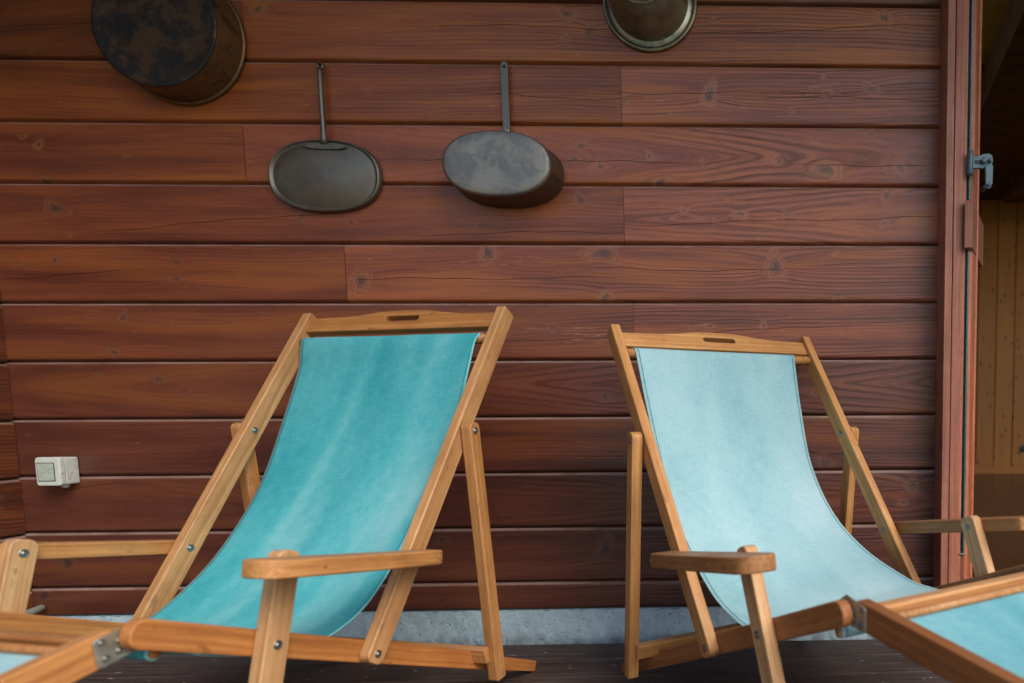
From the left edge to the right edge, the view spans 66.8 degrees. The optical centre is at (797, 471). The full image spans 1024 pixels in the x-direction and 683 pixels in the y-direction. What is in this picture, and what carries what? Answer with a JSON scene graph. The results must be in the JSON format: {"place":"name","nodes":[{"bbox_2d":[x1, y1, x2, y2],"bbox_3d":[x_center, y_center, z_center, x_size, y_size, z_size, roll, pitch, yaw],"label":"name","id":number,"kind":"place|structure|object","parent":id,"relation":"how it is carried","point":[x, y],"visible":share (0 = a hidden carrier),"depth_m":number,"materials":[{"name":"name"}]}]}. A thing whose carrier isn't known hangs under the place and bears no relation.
{"place":"outdoors","nodes":[
{"label":"outdoors","id":0,"kind":"place"},
{"bbox_2d":[102,608,707,616],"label":"ground","id":1,"kind":"structure","parent":0,"point":[457,611],"depth_m":3.81,"materials":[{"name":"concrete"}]},
{"bbox_2d":[0,0,940,645],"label":"cabin wall","id":2,"kind":"structure","parent":1,"relation":"on","point":[170,274],"depth_m":2.20,"materials":[{"name":"brown wood"}]},
{"bbox_2d":[26,605,44,614],"bbox_3d":[-2.421,0.464,2.096,0.022,0.049,0.301,0,5,-2],"label":"pipe stub","id":3,"kind":"object","parent":2,"relation":"attached to","point":[36,609],"visible":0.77,"depth_m":2.22,"materials":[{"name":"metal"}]},
{"bbox_2d":[35,457,79,487],"bbox_3d":[-2.320,0.003,2.188,0.075,0.099,0.063,0,5,-2],"label":"power socket","id":4,"kind":"object","parent":2,"relation":"attached to","point":[62,472],"visible":1,"depth_m":2.16,"materials":[{"name":"plastic"}]},
{"bbox_2d":[91,0,246,105],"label":"copper pot","id":5,"kind":"object","parent":2,"relation":"attached to","point":[186,52],"visible":1,"depth_m":2.02,"materials":[{"name":"brown metal"}]},
{"bbox_2d":[268,61,382,212],"bbox_3d":[-1.456,-1.022,2.134,0.339,0.442,0.034,0,5,-2],"label":"oval griddle","id":6,"kind":"object","parent":2,"relation":"hanging from","point":[323,174],"visible":1,"depth_m":2.14,"materials":[{"name":"metal"}]},
{"bbox_2d":[442,62,563,207],"bbox_3d":[-0.896,-1.033,2.111,0.338,0.431,0.113,0,5,-2],"label":"oval pan","id":7,"kind":"object","parent":2,"relation":"hanging from","point":[506,167],"visible":1,"depth_m":2.07,"materials":[{"name":"metal"}]},
{"bbox_2d":[602,0,696,51],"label":"metal bowl","id":8,"kind":"object","parent":2,"relation":"attached to","point":[644,24],"visible":1,"depth_m":2.10,"materials":[{"name":"grey metal"}]},
{"bbox_2d":[933,0,992,586],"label":"door frame","id":9,"kind":"structure","parent":2,"relation":"attached to","point":[962,161],"depth_m":2.17,"materials":[{"name":"brown wood"}]},
{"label":"deck base","id":10,"kind":"structure","parent":1,"relation":"on","visible":0},
{"bbox_2d":[73,639,949,682],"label":"deck","id":11,"kind":"structure","parent":10,"relation":"on","point":[843,661],"depth_m":2.01,"materials":[{"name":"brown wood"}]},
{"bbox_2d":[0,294,34,614],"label":"side wall","id":12,"kind":"structure","parent":11,"relation":"on","point":[12,521],"depth_m":2.18,"materials":[{"name":"brown wood"}]},
{"bbox_2d":[0,306,535,682],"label":"deck chair","id":13,"kind":"object","parent":11,"relation":"on","point":[344,498],"visible":1,"depth_m":1.64,"materials":[{"name":"teal fabric"}]},
{"bbox_2d":[607,324,1023,682],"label":"deck chair","id":14,"kind":"object","parent":11,"relation":"on","point":[767,546],"visible":1,"depth_m":1.77,"materials":[{"name":"blue fabric"}]},
{"bbox_2d":[971,474,1023,576],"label":"room floor","id":15,"kind":"structure","parent":0,"point":[998,495],"depth_m":5.37,"materials":[{"name":"brown wood"}]},
{"bbox_2d":[972,200,1023,473],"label":"pine wall","id":16,"kind":"structure","parent":15,"relation":"on","point":[999,418],"depth_m":7.88,"materials":[{"name":"brown wood"}]},
{"bbox_2d":[976,0,1023,202],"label":"room ceiling","id":17,"kind":"structure","parent":0,"point":[1002,109],"depth_m":4.57,"materials":[{"name":"brown wood"}]}
]}

